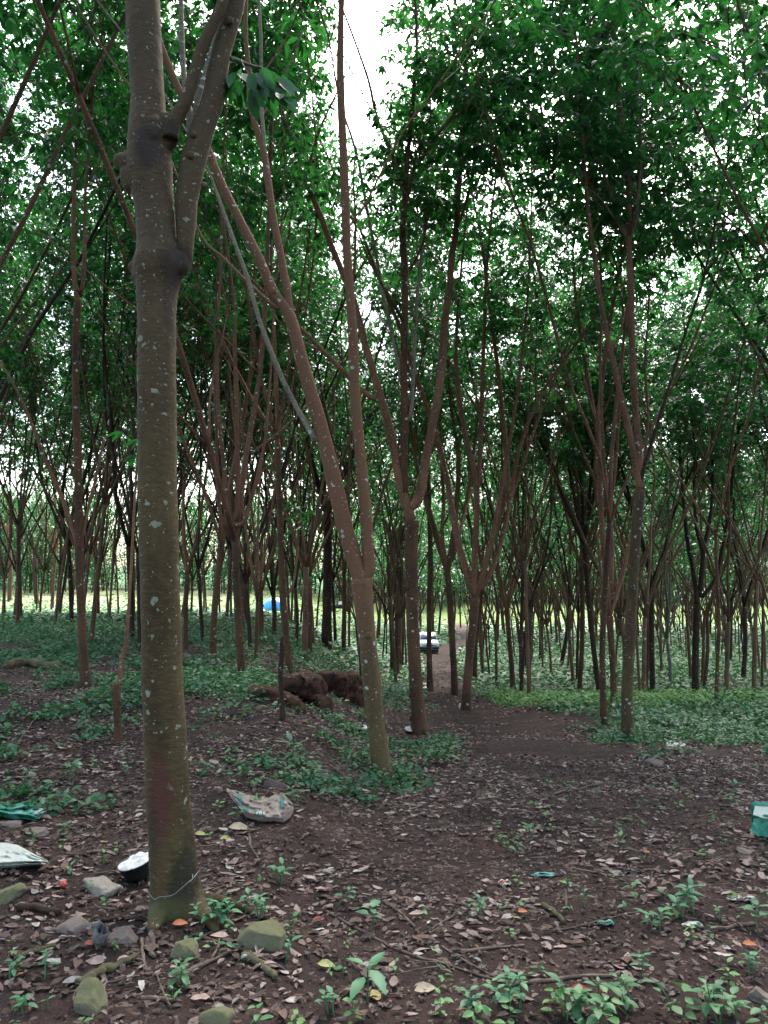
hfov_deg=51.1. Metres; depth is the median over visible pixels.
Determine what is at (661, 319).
rubber tree
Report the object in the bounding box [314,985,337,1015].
seedling
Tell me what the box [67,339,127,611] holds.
rubber tree
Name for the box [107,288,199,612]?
rubber tree
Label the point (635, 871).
fallen leaf
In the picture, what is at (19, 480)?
rubber tree
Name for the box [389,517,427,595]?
rubber tree
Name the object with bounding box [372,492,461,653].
rubber tree
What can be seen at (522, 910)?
fallen leaf
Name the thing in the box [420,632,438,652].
parked car
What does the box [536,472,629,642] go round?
rubber tree
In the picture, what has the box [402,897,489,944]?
fallen stick
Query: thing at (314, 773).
seedling
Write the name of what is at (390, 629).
rubber tree
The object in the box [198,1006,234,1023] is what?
rock
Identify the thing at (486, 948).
fallen stick
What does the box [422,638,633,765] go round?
dirt path
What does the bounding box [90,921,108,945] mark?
plastic cup
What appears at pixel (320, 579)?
rubber tree
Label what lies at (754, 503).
rubber tree
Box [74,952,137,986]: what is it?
fallen stick
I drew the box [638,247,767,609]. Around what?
rubber tree
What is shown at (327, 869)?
rock
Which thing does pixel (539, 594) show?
rubber tree
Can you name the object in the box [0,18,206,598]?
rubber tree
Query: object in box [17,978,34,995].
fallen stick
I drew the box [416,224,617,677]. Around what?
rubber tree
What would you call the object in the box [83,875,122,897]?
rock
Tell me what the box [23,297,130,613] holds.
rubber tree
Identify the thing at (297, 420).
rubber tree
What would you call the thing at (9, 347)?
rubber tree
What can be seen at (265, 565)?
rubber tree
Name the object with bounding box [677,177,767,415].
rubber tree
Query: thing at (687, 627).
rubber tree
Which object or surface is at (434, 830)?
fallen stick
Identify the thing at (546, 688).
ground cover
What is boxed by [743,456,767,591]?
rubber tree
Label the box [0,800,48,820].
empty sack
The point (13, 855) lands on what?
empty sack
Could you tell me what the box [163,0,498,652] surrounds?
rubber tree
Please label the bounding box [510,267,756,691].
rubber tree
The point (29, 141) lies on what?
rubber tree
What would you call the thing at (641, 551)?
rubber tree
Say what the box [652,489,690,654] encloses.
rubber tree
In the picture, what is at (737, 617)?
rubber tree
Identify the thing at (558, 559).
rubber tree
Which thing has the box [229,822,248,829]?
fallen leaf
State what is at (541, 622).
rubber tree
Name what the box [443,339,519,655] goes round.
rubber tree
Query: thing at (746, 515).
rubber tree
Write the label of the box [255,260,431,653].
rubber tree
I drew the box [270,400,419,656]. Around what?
rubber tree
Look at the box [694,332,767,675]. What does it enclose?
rubber tree
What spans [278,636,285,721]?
wooden stake
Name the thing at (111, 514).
rubber tree
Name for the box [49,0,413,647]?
rubber tree
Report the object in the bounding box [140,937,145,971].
fallen stick
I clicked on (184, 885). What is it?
tying wire
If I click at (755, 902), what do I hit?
seedling
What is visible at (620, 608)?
rubber tree
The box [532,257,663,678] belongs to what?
rubber tree
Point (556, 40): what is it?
rubber tree
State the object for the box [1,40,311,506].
rubber tree
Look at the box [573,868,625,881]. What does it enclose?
fallen stick
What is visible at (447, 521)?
rubber tree
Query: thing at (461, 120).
rubber tree
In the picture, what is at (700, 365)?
rubber tree
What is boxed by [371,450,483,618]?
rubber tree
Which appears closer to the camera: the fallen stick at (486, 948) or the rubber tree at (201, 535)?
the fallen stick at (486, 948)
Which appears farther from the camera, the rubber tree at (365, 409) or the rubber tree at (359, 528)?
the rubber tree at (359, 528)
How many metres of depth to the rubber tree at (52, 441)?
28.89 m
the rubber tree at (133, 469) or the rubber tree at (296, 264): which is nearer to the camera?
the rubber tree at (296, 264)
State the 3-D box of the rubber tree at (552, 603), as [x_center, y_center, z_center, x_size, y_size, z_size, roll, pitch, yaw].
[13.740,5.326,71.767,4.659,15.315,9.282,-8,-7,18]
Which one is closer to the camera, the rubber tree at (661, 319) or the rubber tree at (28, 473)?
the rubber tree at (661, 319)
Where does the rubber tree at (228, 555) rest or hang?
on the ground at (384, 1015)
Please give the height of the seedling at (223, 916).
0.140 m
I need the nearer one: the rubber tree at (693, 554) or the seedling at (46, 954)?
the seedling at (46, 954)
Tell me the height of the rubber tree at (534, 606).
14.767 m
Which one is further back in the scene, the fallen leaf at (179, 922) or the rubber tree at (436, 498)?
the rubber tree at (436, 498)
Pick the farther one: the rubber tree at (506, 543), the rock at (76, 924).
the rubber tree at (506, 543)
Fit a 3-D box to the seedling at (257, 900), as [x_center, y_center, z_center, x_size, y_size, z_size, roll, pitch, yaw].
[-0.579,1.802,3.671,0.134,0.124,0.200,4,-6,-42]
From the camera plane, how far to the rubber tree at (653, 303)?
25.65 m
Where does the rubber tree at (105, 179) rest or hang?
on the ground at (384, 1015)
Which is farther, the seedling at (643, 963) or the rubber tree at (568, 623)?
the rubber tree at (568, 623)
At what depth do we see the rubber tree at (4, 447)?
45.44 m
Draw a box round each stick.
[14,943,55,960]
[16,902,61,915]
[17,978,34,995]
[18,710,46,744]
[69,975,136,993]
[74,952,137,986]
[102,916,146,921]
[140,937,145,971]
[140,995,180,1002]
[147,925,156,958]
[176,938,227,976]
[200,934,289,972]
[240,951,277,980]
[248,831,258,858]
[323,909,507,983]
[384,899,416,928]
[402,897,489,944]
[430,825,501,832]
[441,945,501,978]
[453,944,524,952]
[510,973,622,986]
[541,902,566,924]
[550,783,606,795]
[550,911,640,931]
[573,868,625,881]
[644,771,694,781]
[693,928,722,941]
[713,922,755,930]
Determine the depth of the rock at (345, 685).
15.28 m
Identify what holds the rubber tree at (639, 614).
on the ground at (384, 1015)
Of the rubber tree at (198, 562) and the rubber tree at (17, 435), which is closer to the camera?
the rubber tree at (198, 562)
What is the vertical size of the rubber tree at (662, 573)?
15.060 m
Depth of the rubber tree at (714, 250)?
15.36 m
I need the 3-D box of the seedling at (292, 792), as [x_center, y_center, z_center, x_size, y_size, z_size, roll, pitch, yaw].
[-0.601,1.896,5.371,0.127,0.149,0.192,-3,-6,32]
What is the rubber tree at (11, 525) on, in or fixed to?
on the ground at (384, 1015)
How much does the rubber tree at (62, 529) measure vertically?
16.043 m
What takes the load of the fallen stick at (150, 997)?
on the ground at (384, 1015)
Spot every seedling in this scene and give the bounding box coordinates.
[4,957,25,979]
[10,994,54,1013]
[23,768,35,783]
[36,950,58,979]
[59,758,81,781]
[167,957,192,988]
[189,897,241,927]
[230,807,246,820]
[237,887,270,920]
[267,857,293,884]
[277,732,321,766]
[282,785,306,803]
[285,935,301,962]
[302,769,323,786]
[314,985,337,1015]
[334,886,355,907]
[346,952,386,1003]
[354,900,381,931]
[414,739,471,763]
[454,985,483,1010]
[467,893,488,917]
[482,965,528,1008]
[521,822,540,837]
[545,972,616,1023]
[577,885,593,906]
[584,976,609,993]
[604,972,640,1013]
[629,953,652,978]
[634,907,671,930]
[642,978,751,1023]
[664,877,705,918]
[713,905,721,921]
[727,779,742,800]
[738,899,767,931]
[738,951,759,974]
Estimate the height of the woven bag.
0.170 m
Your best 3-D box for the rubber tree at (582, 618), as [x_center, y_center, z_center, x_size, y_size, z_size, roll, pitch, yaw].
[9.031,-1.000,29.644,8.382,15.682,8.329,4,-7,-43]
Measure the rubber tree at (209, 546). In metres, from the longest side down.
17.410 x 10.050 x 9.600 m
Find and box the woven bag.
[749,801,767,836]
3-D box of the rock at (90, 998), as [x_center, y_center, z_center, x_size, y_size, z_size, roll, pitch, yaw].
[-1.048,1.762,2.867,0.119,0.151,0.109,0,-5,0]
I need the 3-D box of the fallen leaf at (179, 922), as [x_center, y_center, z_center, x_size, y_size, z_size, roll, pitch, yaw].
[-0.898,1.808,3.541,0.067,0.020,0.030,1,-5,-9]
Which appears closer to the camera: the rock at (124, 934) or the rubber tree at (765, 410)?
the rock at (124, 934)
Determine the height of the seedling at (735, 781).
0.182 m
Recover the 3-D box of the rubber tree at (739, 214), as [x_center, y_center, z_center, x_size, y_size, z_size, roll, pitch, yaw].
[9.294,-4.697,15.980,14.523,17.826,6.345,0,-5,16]
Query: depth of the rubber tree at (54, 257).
20.66 m
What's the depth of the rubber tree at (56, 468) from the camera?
40.05 m
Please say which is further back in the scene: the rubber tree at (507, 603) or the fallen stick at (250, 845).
the rubber tree at (507, 603)
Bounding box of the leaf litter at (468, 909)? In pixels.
[0,627,767,1023]
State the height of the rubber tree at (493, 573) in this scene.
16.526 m
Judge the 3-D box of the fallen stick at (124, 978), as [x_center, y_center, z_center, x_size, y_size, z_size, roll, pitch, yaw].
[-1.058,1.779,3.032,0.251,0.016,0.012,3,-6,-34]
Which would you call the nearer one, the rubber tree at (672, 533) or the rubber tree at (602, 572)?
the rubber tree at (672, 533)
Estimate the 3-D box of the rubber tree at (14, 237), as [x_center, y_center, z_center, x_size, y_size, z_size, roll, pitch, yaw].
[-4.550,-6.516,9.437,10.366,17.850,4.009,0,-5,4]
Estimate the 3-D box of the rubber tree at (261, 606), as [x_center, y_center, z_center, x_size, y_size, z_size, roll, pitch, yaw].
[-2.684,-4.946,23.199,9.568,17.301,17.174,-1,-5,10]
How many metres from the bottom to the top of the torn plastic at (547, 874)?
0.026 m
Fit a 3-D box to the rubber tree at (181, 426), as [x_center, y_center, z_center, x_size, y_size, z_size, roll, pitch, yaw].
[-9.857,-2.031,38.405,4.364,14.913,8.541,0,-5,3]
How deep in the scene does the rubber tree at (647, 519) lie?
57.92 m
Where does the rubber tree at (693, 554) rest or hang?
on the ground at (384, 1015)
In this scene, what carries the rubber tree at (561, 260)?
on the ground at (384, 1015)
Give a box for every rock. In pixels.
[0,820,23,828]
[0,882,26,903]
[28,772,35,777]
[29,827,48,836]
[56,916,90,934]
[73,977,108,1016]
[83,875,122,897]
[108,925,137,943]
[169,938,199,960]
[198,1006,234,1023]
[236,920,285,951]
[263,778,286,789]
[322,868,334,874]
[645,758,663,764]
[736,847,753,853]
[748,986,767,1005]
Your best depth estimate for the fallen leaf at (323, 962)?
3.15 m
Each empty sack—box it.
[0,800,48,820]
[0,843,48,868]
[226,788,293,821]
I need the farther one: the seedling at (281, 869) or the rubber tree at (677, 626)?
the rubber tree at (677, 626)
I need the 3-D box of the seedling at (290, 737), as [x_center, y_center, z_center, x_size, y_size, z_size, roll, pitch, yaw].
[-0.692,1.956,6.527,0.345,0.270,0.297,-1,-5,12]
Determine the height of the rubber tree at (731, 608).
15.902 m
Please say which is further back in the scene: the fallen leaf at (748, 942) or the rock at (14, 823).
the rock at (14, 823)
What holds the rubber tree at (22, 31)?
on the ground at (384, 1015)
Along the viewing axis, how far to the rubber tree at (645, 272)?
16.11 m
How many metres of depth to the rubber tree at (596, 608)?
82.12 m
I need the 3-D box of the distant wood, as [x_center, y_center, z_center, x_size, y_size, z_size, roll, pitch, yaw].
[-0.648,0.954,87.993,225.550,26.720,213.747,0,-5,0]
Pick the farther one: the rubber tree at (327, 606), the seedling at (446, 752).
the rubber tree at (327, 606)
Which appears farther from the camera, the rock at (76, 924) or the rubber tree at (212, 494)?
the rubber tree at (212, 494)
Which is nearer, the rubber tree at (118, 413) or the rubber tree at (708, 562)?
the rubber tree at (118, 413)
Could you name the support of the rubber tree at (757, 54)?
on the ground at (384, 1015)
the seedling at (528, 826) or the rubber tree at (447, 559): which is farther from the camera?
the rubber tree at (447, 559)
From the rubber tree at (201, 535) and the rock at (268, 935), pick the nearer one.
the rock at (268, 935)
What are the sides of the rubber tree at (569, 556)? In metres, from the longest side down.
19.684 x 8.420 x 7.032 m
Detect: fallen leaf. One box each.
[85,939,93,944]
[173,919,187,924]
[195,831,205,834]
[220,835,231,839]
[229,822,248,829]
[318,959,334,966]
[414,981,434,992]
[518,908,527,912]
[572,983,587,988]
[623,868,643,872]
[743,940,756,945]
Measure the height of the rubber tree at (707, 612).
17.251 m
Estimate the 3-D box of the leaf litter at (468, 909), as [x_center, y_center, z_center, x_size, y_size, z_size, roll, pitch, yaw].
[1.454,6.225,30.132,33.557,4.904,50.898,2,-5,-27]
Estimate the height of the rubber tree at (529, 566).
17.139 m
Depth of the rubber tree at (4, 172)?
14.15 m
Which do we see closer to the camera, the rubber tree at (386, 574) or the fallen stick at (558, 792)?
the fallen stick at (558, 792)
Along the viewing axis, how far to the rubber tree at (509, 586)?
72.92 m
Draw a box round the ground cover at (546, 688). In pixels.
[0,592,767,1023]
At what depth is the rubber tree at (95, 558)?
43.08 m
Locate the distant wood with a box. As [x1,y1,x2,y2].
[0,476,767,642]
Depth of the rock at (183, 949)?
3.25 m
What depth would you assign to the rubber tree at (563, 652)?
50.72 m
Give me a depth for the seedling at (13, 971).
3.06 m
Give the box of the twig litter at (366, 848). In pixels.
[2,672,767,1014]
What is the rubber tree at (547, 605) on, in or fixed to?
on the ground at (384, 1015)
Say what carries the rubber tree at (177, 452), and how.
on the ground at (384, 1015)
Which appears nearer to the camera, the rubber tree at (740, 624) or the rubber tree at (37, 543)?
the rubber tree at (740, 624)
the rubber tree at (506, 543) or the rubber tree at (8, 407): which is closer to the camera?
the rubber tree at (8, 407)
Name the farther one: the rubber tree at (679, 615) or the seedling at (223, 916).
the rubber tree at (679, 615)
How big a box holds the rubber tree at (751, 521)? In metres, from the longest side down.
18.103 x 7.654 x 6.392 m
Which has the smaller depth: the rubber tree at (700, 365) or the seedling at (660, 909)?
the seedling at (660, 909)
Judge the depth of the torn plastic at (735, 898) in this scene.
3.84 m
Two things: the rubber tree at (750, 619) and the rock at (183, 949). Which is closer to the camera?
the rock at (183, 949)
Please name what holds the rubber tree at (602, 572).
on the ground at (384, 1015)
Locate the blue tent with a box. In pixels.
[263,598,279,610]
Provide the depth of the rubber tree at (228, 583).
33.14 m
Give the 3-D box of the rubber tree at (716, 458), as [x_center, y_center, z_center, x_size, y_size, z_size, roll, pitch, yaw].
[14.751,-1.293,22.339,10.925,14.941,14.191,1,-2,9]
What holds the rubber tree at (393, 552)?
on the ground at (384, 1015)
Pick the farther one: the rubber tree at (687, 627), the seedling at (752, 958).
the rubber tree at (687, 627)
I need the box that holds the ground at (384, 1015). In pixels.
[0,569,767,1023]
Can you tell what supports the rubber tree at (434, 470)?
on the ground at (384, 1015)
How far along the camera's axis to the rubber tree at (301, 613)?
45.98 m
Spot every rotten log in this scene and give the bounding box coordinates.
[247,684,309,715]
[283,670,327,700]
[306,694,333,714]
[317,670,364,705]
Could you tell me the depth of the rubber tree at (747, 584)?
77.15 m
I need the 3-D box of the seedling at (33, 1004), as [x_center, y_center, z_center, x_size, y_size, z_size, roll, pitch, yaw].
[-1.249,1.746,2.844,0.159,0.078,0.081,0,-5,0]
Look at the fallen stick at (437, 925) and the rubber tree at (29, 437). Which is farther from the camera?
the rubber tree at (29, 437)
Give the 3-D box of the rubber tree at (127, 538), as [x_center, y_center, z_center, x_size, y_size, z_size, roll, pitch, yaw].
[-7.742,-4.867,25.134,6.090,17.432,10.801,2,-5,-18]
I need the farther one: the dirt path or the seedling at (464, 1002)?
the dirt path
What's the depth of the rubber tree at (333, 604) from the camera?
44.13 m
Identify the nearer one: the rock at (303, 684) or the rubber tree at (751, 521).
the rock at (303, 684)
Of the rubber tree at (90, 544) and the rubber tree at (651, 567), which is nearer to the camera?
the rubber tree at (90, 544)
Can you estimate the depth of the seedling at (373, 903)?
3.58 m
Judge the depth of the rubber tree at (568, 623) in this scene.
31.69 m
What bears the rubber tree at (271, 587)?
on the ground at (384, 1015)
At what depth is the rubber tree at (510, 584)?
69.27 m
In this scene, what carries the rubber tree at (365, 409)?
on the ground at (384, 1015)
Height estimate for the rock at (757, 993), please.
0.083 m
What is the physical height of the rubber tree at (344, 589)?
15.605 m
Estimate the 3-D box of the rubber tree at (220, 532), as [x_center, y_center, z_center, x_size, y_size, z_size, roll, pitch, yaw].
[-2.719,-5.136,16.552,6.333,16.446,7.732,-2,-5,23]
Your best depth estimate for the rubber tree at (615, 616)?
49.78 m
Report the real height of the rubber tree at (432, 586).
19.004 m
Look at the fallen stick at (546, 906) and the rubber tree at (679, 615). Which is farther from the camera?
the rubber tree at (679, 615)
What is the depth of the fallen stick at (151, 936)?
3.37 m
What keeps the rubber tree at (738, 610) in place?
on the ground at (384, 1015)
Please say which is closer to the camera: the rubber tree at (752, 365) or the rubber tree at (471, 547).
the rubber tree at (752, 365)
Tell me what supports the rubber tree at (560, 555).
on the ground at (384, 1015)
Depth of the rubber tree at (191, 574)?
41.13 m
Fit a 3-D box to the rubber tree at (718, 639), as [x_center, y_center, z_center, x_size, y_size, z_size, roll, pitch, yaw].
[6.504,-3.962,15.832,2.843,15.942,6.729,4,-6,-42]
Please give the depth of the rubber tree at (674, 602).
78.21 m
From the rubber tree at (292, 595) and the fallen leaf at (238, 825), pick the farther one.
the rubber tree at (292, 595)
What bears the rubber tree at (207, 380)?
on the ground at (384, 1015)
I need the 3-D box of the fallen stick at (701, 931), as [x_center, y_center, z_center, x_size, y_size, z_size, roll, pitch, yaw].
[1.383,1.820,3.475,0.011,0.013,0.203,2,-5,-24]
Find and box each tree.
[0,0,78,170]
[0,0,93,156]
[0,0,175,384]
[0,0,175,688]
[0,0,176,268]
[0,0,435,631]
[0,1,103,437]
[0,1,269,403]
[0,2,187,347]
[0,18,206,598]
[0,47,50,303]
[0,53,207,630]
[0,64,72,459]
[0,99,124,624]
[0,160,119,448]
[0,171,49,412]
[0,178,53,296]
[0,196,103,616]
[0,210,270,558]
[0,246,82,621]
[0,268,185,622]
[0,271,57,614]
[0,281,68,497]
[0,331,68,457]
[0,351,105,611]
[0,369,22,530]
[0,372,92,613]
[0,376,71,534]
[0,388,104,610]
[0,403,44,477]
[0,406,92,610]
[0,480,25,601]
[0,485,53,605]
[1,0,436,636]
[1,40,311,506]
[1,249,110,605]
[1,386,62,514]
[5,0,358,674]
[10,0,409,658]
[14,291,181,581]
[17,409,135,599]
[19,389,68,610]
[20,387,202,571]
[23,33,441,635]
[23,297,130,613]
[30,0,501,658]
[30,432,95,609]
[33,1,246,636]
[36,0,238,642]
[38,203,207,617]
[43,0,595,734]
[45,369,225,547]
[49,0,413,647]
[50,202,291,533]
[52,354,135,611]
[57,392,126,613]
[61,2,391,642]
[61,417,136,564]
[63,181,181,563]
[66,133,379,501]
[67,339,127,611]
[70,0,378,659]
[73,0,548,781]
[76,0,397,673]
[89,306,342,616]
[91,194,376,623]
[93,0,569,648]
[93,417,269,559]
[94,0,298,640]
[95,392,208,527]
[104,431,181,743]
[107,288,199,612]
[108,188,175,618]
[113,0,299,933]
[121,309,196,488]
[124,366,224,528]
[125,375,268,610]
[127,372,260,610]
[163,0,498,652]
[176,0,330,648]
[176,278,257,616]
[176,365,377,602]
[177,379,268,612]
[178,390,267,609]
[187,390,346,576]
[196,340,431,575]
[204,264,341,582]
[208,332,397,624]
[210,162,372,619]
[212,133,365,618]
[214,426,267,592]
[218,344,364,618]
[222,270,345,625]
[227,450,255,578]
[245,305,556,680]
[248,367,351,622]
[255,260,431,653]
[256,208,447,645]
[257,128,492,676]
[259,0,760,710]
[259,360,389,606]
[266,413,400,629]
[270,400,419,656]
[285,320,453,620]
[294,473,433,606]
[301,458,390,638]
[307,381,397,646]
[308,285,439,653]
[308,372,395,641]
[315,241,474,683]
[342,380,496,667]
[350,495,384,567]
[352,512,427,616]
[354,427,447,664]
[357,491,439,625]
[364,237,495,691]
[366,352,440,665]
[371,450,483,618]
[372,168,557,695]
[372,445,441,657]
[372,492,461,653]
[376,152,688,690]
[378,474,422,566]
[386,390,470,669]
[389,460,567,624]
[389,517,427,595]
[396,0,621,696]
[408,354,558,680]
[412,417,503,664]
[414,0,767,723]
[415,483,487,600]
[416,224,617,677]
[417,361,508,674]
[417,477,530,659]
[418,494,447,632]
[418,520,491,649]
[419,257,710,686]
[421,486,513,636]
[431,293,569,685]
[431,460,495,613]
[432,453,553,643]
[432,498,505,631]
[435,280,625,689]
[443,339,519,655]
[443,430,567,666]
[445,386,509,569]
[450,150,695,692]
[451,520,516,639]
[453,0,767,741]
[453,256,657,691]
[455,1,767,695]
[463,411,648,675]
[471,287,571,673]
[471,499,547,650]
[472,170,767,691]
[472,479,562,656]
[473,477,539,635]
[473,500,599,656]
[481,484,554,658]
[482,444,594,665]
[483,296,558,678]
[484,456,567,612]
[489,481,571,659]
[498,293,711,690]
[507,24,767,363]
[509,424,619,666]
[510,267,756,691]
[514,0,767,253]
[520,0,728,703]
[522,282,767,688]
[527,442,655,626]
[527,543,567,651]
[528,327,766,689]
[528,443,692,663]
[529,422,596,667]
[529,501,561,651]
[530,450,587,658]
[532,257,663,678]
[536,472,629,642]
[537,474,615,632]
[538,381,719,603]
[538,525,566,645]
[539,376,767,613]
[545,0,767,380]
[547,305,663,671]
[548,540,566,649]
[552,15,767,705]
[552,252,767,590]
[553,258,761,681]
[553,545,628,624]
[556,281,767,685]
[556,542,616,644]
[560,88,767,692]
[566,22,767,350]
[566,386,760,676]
[575,542,658,621]
[584,0,767,182]
[595,465,676,604]
[597,486,648,656]
[605,447,725,652]
[613,171,767,693]
[614,461,750,660]
[615,302,710,673]
[616,524,674,602]
[617,445,756,653]
[617,481,744,658]
[619,522,699,628]
[623,195,767,693]
[623,411,664,598]
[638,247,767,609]
[640,541,690,646]
[642,486,738,623]
[643,431,766,645]
[643,450,762,668]
[644,460,762,627]
[644,529,691,651]
[645,536,697,648]
[652,388,767,685]
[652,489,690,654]
[657,519,746,629]
[663,0,767,276]
[663,400,767,666]
[671,187,767,473]
[675,514,766,625]
[676,468,767,660]
[676,514,730,635]
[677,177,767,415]
[678,483,746,657]
[680,315,767,676]
[683,271,767,483]
[686,311,767,426]
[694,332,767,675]
[700,414,767,672]
[703,505,767,643]
[705,538,767,655]
[706,509,766,652]
[707,501,767,627]
[709,255,767,493]
[709,460,765,617]
[711,492,753,645]
[713,504,767,613]
[714,443,767,624]
[714,539,739,642]
[718,499,764,660]
[735,451,767,536]
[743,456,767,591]
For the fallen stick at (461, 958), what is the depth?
3.18 m
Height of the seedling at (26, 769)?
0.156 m
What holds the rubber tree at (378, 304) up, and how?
on the ground at (384, 1015)
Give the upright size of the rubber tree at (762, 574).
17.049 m
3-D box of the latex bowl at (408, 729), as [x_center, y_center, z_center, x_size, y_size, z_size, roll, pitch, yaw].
[0.424,3.618,13.315,0.181,0.109,0.181,6,15,0]
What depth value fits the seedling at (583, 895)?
3.77 m
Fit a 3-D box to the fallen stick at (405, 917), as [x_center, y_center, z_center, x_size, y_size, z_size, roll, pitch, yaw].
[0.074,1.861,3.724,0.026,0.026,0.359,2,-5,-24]
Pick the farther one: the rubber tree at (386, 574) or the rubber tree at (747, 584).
the rubber tree at (747, 584)
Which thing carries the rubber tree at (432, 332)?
on the ground at (384, 1015)
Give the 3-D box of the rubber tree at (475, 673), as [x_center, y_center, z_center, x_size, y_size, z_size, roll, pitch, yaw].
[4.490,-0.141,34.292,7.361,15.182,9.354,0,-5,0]
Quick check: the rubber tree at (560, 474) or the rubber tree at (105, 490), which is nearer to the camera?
the rubber tree at (105, 490)
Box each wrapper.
[497,879,510,885]
[596,919,613,925]
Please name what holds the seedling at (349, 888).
on the ground at (384, 1015)
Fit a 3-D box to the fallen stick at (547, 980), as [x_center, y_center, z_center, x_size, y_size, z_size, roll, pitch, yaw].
[0.707,1.772,3.049,0.495,0.035,0.027,1,-5,-14]
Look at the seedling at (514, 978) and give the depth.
2.83 m
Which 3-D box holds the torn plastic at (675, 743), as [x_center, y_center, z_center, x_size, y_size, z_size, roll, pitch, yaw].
[4.177,3.321,11.508,0.283,0.034,0.611,-3,-5,28]
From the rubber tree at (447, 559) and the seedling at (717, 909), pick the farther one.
the rubber tree at (447, 559)
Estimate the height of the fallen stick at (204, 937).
0.040 m
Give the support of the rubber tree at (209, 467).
on the ground at (384, 1015)
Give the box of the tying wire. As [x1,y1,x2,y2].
[146,864,207,898]
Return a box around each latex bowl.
[117,850,148,882]
[404,726,412,733]
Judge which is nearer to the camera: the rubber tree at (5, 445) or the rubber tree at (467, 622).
the rubber tree at (5, 445)
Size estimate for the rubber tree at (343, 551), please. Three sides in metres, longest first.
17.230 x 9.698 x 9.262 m
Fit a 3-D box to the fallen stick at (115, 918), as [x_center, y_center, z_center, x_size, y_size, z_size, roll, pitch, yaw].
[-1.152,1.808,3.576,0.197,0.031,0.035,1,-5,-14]
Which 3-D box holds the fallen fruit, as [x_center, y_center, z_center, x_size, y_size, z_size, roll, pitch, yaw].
[-1.553,1.805,3.895,0.034,0.030,0.034,0,-5,0]
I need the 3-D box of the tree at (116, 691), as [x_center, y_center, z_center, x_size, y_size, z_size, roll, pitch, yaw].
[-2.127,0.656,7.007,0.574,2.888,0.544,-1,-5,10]
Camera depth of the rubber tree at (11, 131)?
18.38 m
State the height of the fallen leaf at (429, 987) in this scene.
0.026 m
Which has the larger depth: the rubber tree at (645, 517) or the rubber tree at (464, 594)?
the rubber tree at (464, 594)
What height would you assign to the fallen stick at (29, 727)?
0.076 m
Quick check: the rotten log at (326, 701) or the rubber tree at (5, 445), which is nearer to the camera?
the rotten log at (326, 701)
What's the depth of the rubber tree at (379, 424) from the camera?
29.47 m
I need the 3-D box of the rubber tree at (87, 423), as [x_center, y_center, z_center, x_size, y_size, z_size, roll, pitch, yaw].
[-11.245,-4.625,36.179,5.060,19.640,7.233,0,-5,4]
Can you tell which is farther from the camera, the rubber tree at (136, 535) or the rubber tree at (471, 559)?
the rubber tree at (471, 559)
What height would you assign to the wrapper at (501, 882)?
0.025 m
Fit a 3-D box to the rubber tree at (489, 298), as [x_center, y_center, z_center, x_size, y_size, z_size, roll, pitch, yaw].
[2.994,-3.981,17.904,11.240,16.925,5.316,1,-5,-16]
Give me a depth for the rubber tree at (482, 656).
38.75 m
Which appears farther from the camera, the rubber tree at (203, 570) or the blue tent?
the blue tent
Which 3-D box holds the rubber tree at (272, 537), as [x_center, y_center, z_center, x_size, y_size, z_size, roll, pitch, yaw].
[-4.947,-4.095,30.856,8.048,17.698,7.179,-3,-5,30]
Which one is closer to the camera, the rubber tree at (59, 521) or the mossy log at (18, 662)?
the mossy log at (18, 662)
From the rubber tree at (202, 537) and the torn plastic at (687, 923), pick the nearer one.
the torn plastic at (687, 923)
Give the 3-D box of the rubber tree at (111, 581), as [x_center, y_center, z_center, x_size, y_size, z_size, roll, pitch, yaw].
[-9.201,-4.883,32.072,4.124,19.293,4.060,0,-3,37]
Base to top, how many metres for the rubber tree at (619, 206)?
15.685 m
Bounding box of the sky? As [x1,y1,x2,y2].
[0,0,767,568]
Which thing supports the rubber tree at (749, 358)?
on the ground at (384, 1015)
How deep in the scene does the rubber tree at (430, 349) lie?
21.72 m
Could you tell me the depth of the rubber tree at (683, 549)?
50.76 m
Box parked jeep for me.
[335,601,351,611]
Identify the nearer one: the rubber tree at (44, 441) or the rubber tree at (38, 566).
the rubber tree at (44, 441)
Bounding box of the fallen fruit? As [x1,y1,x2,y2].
[60,881,66,887]
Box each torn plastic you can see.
[531,872,554,876]
[664,740,685,746]
[682,921,703,927]
[726,895,755,900]
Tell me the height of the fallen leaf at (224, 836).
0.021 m
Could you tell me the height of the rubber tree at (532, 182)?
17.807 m
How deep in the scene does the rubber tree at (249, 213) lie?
14.88 m
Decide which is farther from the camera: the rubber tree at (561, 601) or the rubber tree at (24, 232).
the rubber tree at (561, 601)
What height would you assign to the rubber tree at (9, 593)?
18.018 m
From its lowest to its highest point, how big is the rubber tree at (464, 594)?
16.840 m
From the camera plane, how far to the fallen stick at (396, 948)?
3.29 m
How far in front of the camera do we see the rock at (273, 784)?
5.63 m
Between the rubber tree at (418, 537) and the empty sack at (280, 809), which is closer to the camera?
the empty sack at (280, 809)
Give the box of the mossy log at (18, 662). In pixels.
[4,658,61,669]
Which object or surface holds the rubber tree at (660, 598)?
on the ground at (384, 1015)
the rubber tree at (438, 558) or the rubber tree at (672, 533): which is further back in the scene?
the rubber tree at (438, 558)
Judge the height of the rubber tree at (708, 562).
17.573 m
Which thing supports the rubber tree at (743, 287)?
on the ground at (384, 1015)
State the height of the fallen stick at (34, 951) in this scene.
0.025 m
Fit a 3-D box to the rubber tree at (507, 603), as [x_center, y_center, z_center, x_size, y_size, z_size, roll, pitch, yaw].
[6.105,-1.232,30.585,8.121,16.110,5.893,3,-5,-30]
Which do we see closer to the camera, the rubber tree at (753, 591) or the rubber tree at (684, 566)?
the rubber tree at (684, 566)
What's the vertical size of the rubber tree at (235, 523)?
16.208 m
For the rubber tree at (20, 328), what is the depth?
26.00 m
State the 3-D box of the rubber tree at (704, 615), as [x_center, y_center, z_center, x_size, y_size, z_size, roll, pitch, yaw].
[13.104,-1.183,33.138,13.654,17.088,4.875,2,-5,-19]

